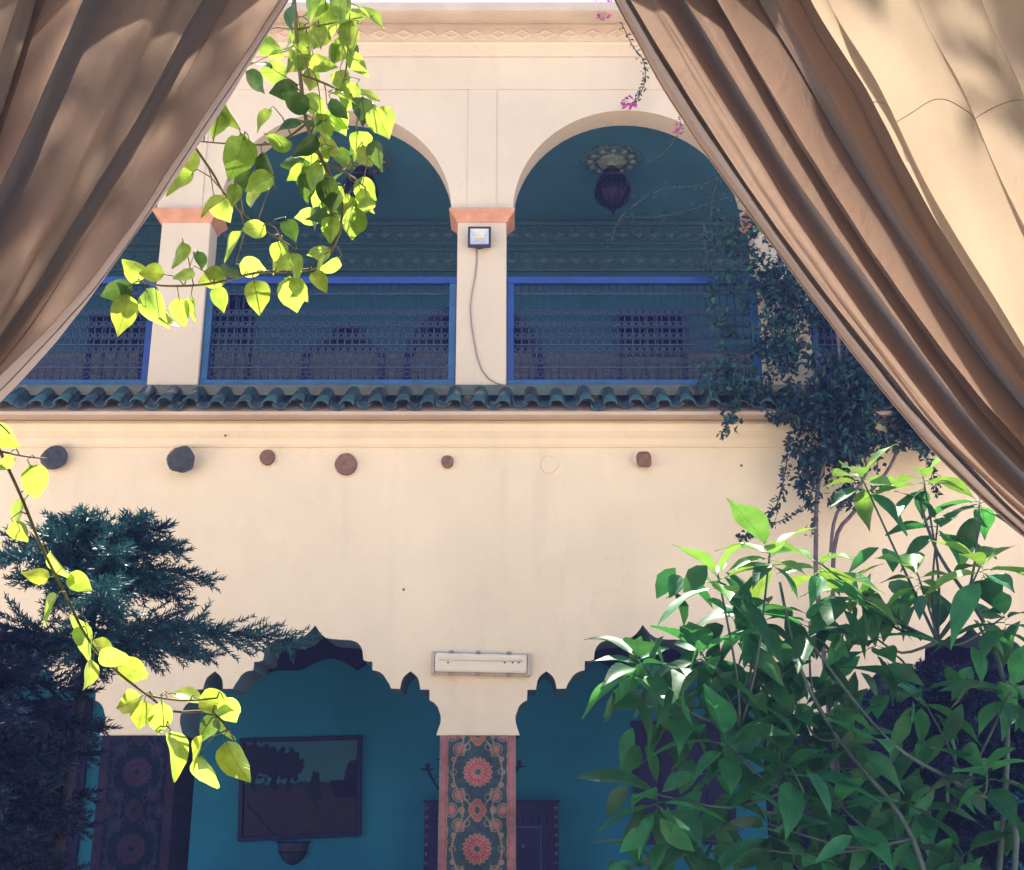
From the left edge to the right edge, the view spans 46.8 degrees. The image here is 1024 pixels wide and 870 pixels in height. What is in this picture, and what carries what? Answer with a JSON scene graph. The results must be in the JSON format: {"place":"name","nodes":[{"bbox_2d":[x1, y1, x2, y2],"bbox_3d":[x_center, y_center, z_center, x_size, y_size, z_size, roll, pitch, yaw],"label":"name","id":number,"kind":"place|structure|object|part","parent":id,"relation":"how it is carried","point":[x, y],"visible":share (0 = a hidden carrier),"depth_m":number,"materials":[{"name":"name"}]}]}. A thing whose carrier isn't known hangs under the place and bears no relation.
{"place":"outdoors","nodes":[
{"label":"outdoors","id":0,"kind":"place"},
{"bbox_2d":[288,0,614,1],"label":"sky","id":1,"kind":"structure","parent":0,"point":[289,0],"materials":[{"name":"white"}]},
{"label":"terrace floor","id":2,"kind":"structure","parent":0,"visible":0},
{"bbox_3d":[0.000,-0.466,0.153,5.300,4.280,5.020,0,-17,0],"label":"tent canopy","id":3,"kind":"object","parent":2,"relation":"on","visible":0},
{"bbox_2d":[0,0,288,401],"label":"tied curtain","id":4,"kind":"object","parent":3,"relation":"hanging from","point":[110,110],"visible":1,"depth_m":2.61,"materials":[{"name":"fabric"}]},
{"bbox_2d":[614,0,1023,536],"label":"tied curtain","id":5,"kind":"object","parent":3,"relation":"hanging from","point":[771,101],"visible":1,"depth_m":2.59,"materials":[{"name":"fabric"}]},
{"bbox_2d":[811,0,1023,357],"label":"curtain panel","id":6,"kind":"object","parent":3,"relation":"hanging from","point":[942,81],"visible":0.77,"depth_m":2.86,"materials":[{"name":"beige fabric"}]},
{"label":"courtyard ground","id":7,"kind":"structure","parent":0,"visible":0},
{"bbox_2d":[0,614,122,869],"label":"pine tree","id":8,"kind":"object","parent":7,"relation":"on","point":[17,756],"visible":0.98,"depth_m":6.71,"materials":[{"name":"green plant"}]},
{"bbox_2d":[0,502,322,869],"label":"pine tree","id":9,"kind":"object","parent":7,"relation":"on","point":[114,555],"visible":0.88,"depth_m":7.14,"materials":[{"name":"green plant"}]},
{"bbox_2d":[0,0,394,788],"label":"leafy tree","id":10,"kind":"object","parent":7,"relation":"on","point":[334,210],"visible":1,"depth_m":3.45,"materials":[{"name":"green plant"}]},
{"bbox_2d":[0,2,1023,869],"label":"courtyard house","id":11,"kind":"structure","parent":7,"relation":"on","point":[394,562],"depth_m":11.20,"materials":[{"name":"beige paint"}]},
{"bbox_2d":[0,700,92,869],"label":"arcade door","id":12,"kind":"structure","parent":11,"relation":"attached to","point":[81,775],"depth_m":12.81,"materials":[{"name":"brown wood"}]},
{"bbox_2d":[40,445,67,471],"bbox_3d":[-4.163,0.204,10.767,0.222,0.251,0.242,9,-19,-27],"label":"log end","id":13,"kind":"object","parent":11,"relation":"attached to","point":[56,456],"visible":0.94,"depth_m":10.68,"materials":[{"name":"grey wood"}]},
{"bbox_2d":[18,277,156,384],"bbox_3d":[-4.595,-0.949,11.226,2.390,1.181,0.105,0,-17,0],"label":"gallery railing","id":14,"kind":"object","parent":11,"relation":"on","point":[145,351],"visible":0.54,"depth_m":11.17,"materials":[{"name":"blue paint"}]},
{"bbox_2d":[83,313,146,379],"bbox_3d":[-4.850,-0.996,14.489,0.704,1.034,0.069,0,-17,0],"label":"gallery window","id":15,"kind":"structure","parent":11,"relation":"in","point":[92,318],"depth_m":14.55,"materials":[{"name":"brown wood"}]},
{"bbox_2d":[90,736,193,869],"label":"tiled pillar","id":16,"kind":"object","parent":11,"relation":"attached to","point":[144,809],"visible":0.94,"depth_m":9.93,"materials":[{"name":"multicoloured tile"}]},
{"bbox_2d":[166,446,194,472],"bbox_3d":[-2.998,0.212,10.735,0.253,0.308,0.340,6,-18,-19],"label":"log end","id":17,"kind":"object","parent":11,"relation":"attached to","point":[180,459],"visible":1,"depth_m":10.61,"materials":[{"name":"grey wood"}]},
{"bbox_2d":[208,295,253,379],"bbox_3d":[-3.449,-1.129,14.529,0.497,1.312,0.069,0,-17,0],"label":"gallery window","id":18,"kind":"structure","parent":11,"relation":"in","point":[232,297],"depth_m":14.60,"materials":[{"name":"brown wood"}]},
{"bbox_2d":[258,449,276,466],"bbox_3d":[-2.228,0.213,10.815,0.173,0.174,0.113,0,-17,0],"label":"log end","id":19,"kind":"object","parent":11,"relation":"attached to","point":[267,458],"visible":1,"depth_m":10.77,"materials":[{"name":"brown wood"}]},
{"bbox_2d":[276,841,309,864],"bbox_3d":[-2.338,4.441,12.571,0.368,0.237,0.150,0,-17,0],"label":"wall sconce","id":20,"kind":"object","parent":11,"relation":"attached to","point":[292,853],"depth_m":12.55,"materials":[{"name":"black metal"}]},
{"bbox_2d":[238,736,361,841],"bbox_3d":[-2.295,3.817,12.811,1.359,1.098,0.064,0,-17,0],"label":"framed painting","id":21,"kind":"object","parent":11,"relation":"attached to","point":[302,787],"visible":0.99,"depth_m":12.81,"materials":[{"name":"paint"}]},
{"bbox_2d":[199,277,456,384],"bbox_3d":[-1.725,-0.949,11.226,2.390,1.181,0.105,0,-17,0],"label":"gallery railing","id":22,"kind":"object","parent":11,"relation":"on","point":[209,325],"visible":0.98,"depth_m":11.22,"materials":[{"name":"blue paint"}]},
{"bbox_2d":[333,453,358,477],"bbox_3d":[-1.509,0.276,10.796,0.237,0.237,0.118,0,-17,0],"label":"log end","id":23,"kind":"object","parent":11,"relation":"attached to","point":[345,465],"visible":1,"depth_m":10.75,"materials":[{"name":"brown wood"}]},
{"bbox_2d":[330,145,392,174],"bbox_3d":[-1.725,-3.117,13.574,0.714,0.099,0.714,0,-17,0],"label":"ceiling rosette","id":24,"kind":"object","parent":11,"relation":"attached to","point":[387,160],"visible":0.31,"depth_m":13.62,"materials":[{"name":"beige paint"}]},
{"bbox_2d":[342,165,378,198],"bbox_3d":[-1.725,-2.789,13.474,0.410,0.633,0.410,0,-17,0],"label":"hanging lantern","id":25,"kind":"object","parent":24,"relation":"hanging from","point":[358,172],"visible":0.45,"depth_m":13.38,"materials":[{"name":"glass"}]},
{"bbox_2d":[440,455,455,469],"bbox_3d":[-0.587,0.254,10.803,0.146,0.146,0.110,0,-17,0],"label":"log end","id":26,"kind":"object","parent":11,"relation":"attached to","point":[447,462],"visible":1,"depth_m":10.76,"materials":[{"name":"brown wood"}]},
{"bbox_2d":[0,385,897,420],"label":"tiled eave","id":27,"kind":"object","parent":11,"relation":"attached to","point":[275,403],"visible":0.77,"depth_m":10.77,"materials":[{"name":"green tile"}]},
{"bbox_2d":[402,307,542,379],"bbox_3d":[-0.474,-0.540,14.349,1.726,2.278,0.069,0,-17,0],"label":"arched door","id":28,"kind":"structure","parent":11,"relation":"in","point":[437,318],"depth_m":14.55,"materials":[{"name":"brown wood"}]},
{"bbox_2d":[438,736,515,869],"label":"tiled pillar","id":29,"kind":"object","parent":11,"relation":"attached to","point":[477,807],"visible":1,"depth_m":9.91,"materials":[{"name":"multicoloured tile"}]},
{"bbox_2d":[431,650,530,676],"bbox_3d":[-0.268,1.973,10.218,0.863,0.221,0.102,0,-17,0],"label":"wall light fixture","id":30,"kind":"object","parent":11,"relation":"attached to","point":[480,663],"depth_m":10.19,"materials":[{"name":"grey metal"}]},
{"bbox_2d":[423,800,559,869],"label":"carved cabinet","id":31,"kind":"object","parent":11,"relation":"on","point":[537,841],"visible":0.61,"depth_m":12.26,"materials":[{"name":"brown wood"}]},
{"bbox_3d":[-0.544,4.544,12.125,0.631,1.299,0.050,0,-17,0],"label":"door","id":32,"kind":"part","parent":31,"relation":"part of","materials":[{"name":"purple wood"}]},
{"bbox_2d":[421,759,525,789],"bbox_3d":[-0.414,3.578,12.617,1.130,0.594,0.325,0,-17,0],"label":"iron candelabrum","id":33,"kind":"object","parent":31,"relation":"on","point":[518,766],"visible":0.22,"depth_m":12.66,"materials":[{"name":"black metal"}]},
{"bbox_3d":[0.117,4.544,12.125,0.631,1.299,0.050,0,-17,0],"label":"door","id":34,"kind":"part","parent":31,"relation":"part of","materials":[{"name":"purple wood"}]},
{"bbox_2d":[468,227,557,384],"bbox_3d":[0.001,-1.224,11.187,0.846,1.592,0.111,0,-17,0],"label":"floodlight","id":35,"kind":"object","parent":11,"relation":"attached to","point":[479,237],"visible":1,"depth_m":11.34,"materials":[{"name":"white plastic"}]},
{"bbox_2d":[581,143,642,174],"bbox_3d":[1.145,-3.117,13.574,0.714,0.099,0.714,0,-17,0],"label":"ceiling rosette","id":36,"kind":"object","parent":11,"relation":"attached to","point":[600,159],"visible":0.84,"depth_m":13.48,"materials":[{"name":"beige paint"}]},
{"bbox_2d":[594,165,630,214],"bbox_3d":[1.145,-2.789,13.474,0.410,0.633,0.410,0,-17,0],"label":"hanging lantern","id":37,"kind":"object","parent":36,"relation":"hanging from","point":[612,190],"visible":1,"depth_m":13.35,"materials":[{"name":"glass"}]},
{"bbox_2d":[507,277,762,384],"bbox_3d":[1.145,-0.949,11.226,2.390,1.181,0.105,0,-17,0],"label":"gallery railing","id":38,"kind":"object","parent":11,"relation":"on","point":[512,282],"visible":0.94,"depth_m":11.22,"materials":[{"name":"blue paint"}]},
{"bbox_2d":[634,450,652,467],"bbox_3d":[1.200,0.218,10.785,0.169,0.187,0.210,0,-17,0],"label":"log end","id":39,"kind":"object","parent":11,"relation":"attached to","point":[643,458],"visible":1,"depth_m":10.70,"materials":[{"name":"brown wood"}]},
{"bbox_2d":[616,309,687,379],"bbox_3d":[1.714,-1.021,14.496,0.849,1.087,0.069,0,-17,0],"label":"gallery window","id":40,"kind":"structure","parent":11,"relation":"in","point":[620,318],"depth_m":14.57,"materials":[{"name":"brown wood"}]},
{"bbox_2d":[631,721,736,844],"bbox_3d":[1.856,3.758,12.829,1.099,1.285,0.063,0,-17,0],"label":"shuttered window","id":41,"kind":"structure","parent":11,"relation":"attached to","point":[712,793],"depth_m":12.82,"materials":[{"name":"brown wood"}]},
{"bbox_2d":[595,0,943,855],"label":"climbing vine","id":42,"kind":"object","parent":11,"relation":"attached to","point":[843,396],"visible":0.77,"depth_m":10.58,"materials":[{"name":"green plant"}]},
{"bbox_2d":[763,736,858,869],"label":"tiled pillar","id":43,"kind":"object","parent":11,"relation":"attached to","point":[807,843],"visible":0.06,"depth_m":10.01,"materials":[{"name":"multicoloured tile"}]},
{"bbox_2d":[816,308,852,366],"bbox_3d":[4.140,-1.059,14.508,0.971,1.166,0.069,0,-17,0],"label":"gallery window","id":44,"kind":"structure","parent":11,"relation":"in","point":[826,330],"depth_m":14.57,"materials":[{"name":"blue wood"}]},
{"bbox_2d":[808,295,862,384],"bbox_3d":[4.015,-0.949,11.226,2.390,1.181,0.105,0,-17,0],"label":"gallery railing","id":45,"kind":"object","parent":11,"relation":"on","point":[816,338],"visible":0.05,"depth_m":11.19,"materials":[{"name":"blue paint"}]},
{"bbox_2d":[854,700,970,869],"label":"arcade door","id":46,"kind":"structure","parent":11,"relation":"attached to","point":[861,726],"depth_m":12.89,"materials":[{"name":"brown wood"}]},
{"bbox_2d":[572,444,1023,869],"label":"broad leaved shrub","id":47,"kind":"object","parent":7,"relation":"on","point":[776,723],"visible":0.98,"depth_m":6.58,"materials":[{"name":"green plant"}]},
{"bbox_2d":[806,656,1023,869],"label":"pine tree","id":48,"kind":"object","parent":7,"relation":"on","point":[974,701],"visible":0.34,"depth_m":8.03,"materials":[{"name":"green plant"}]}
]}

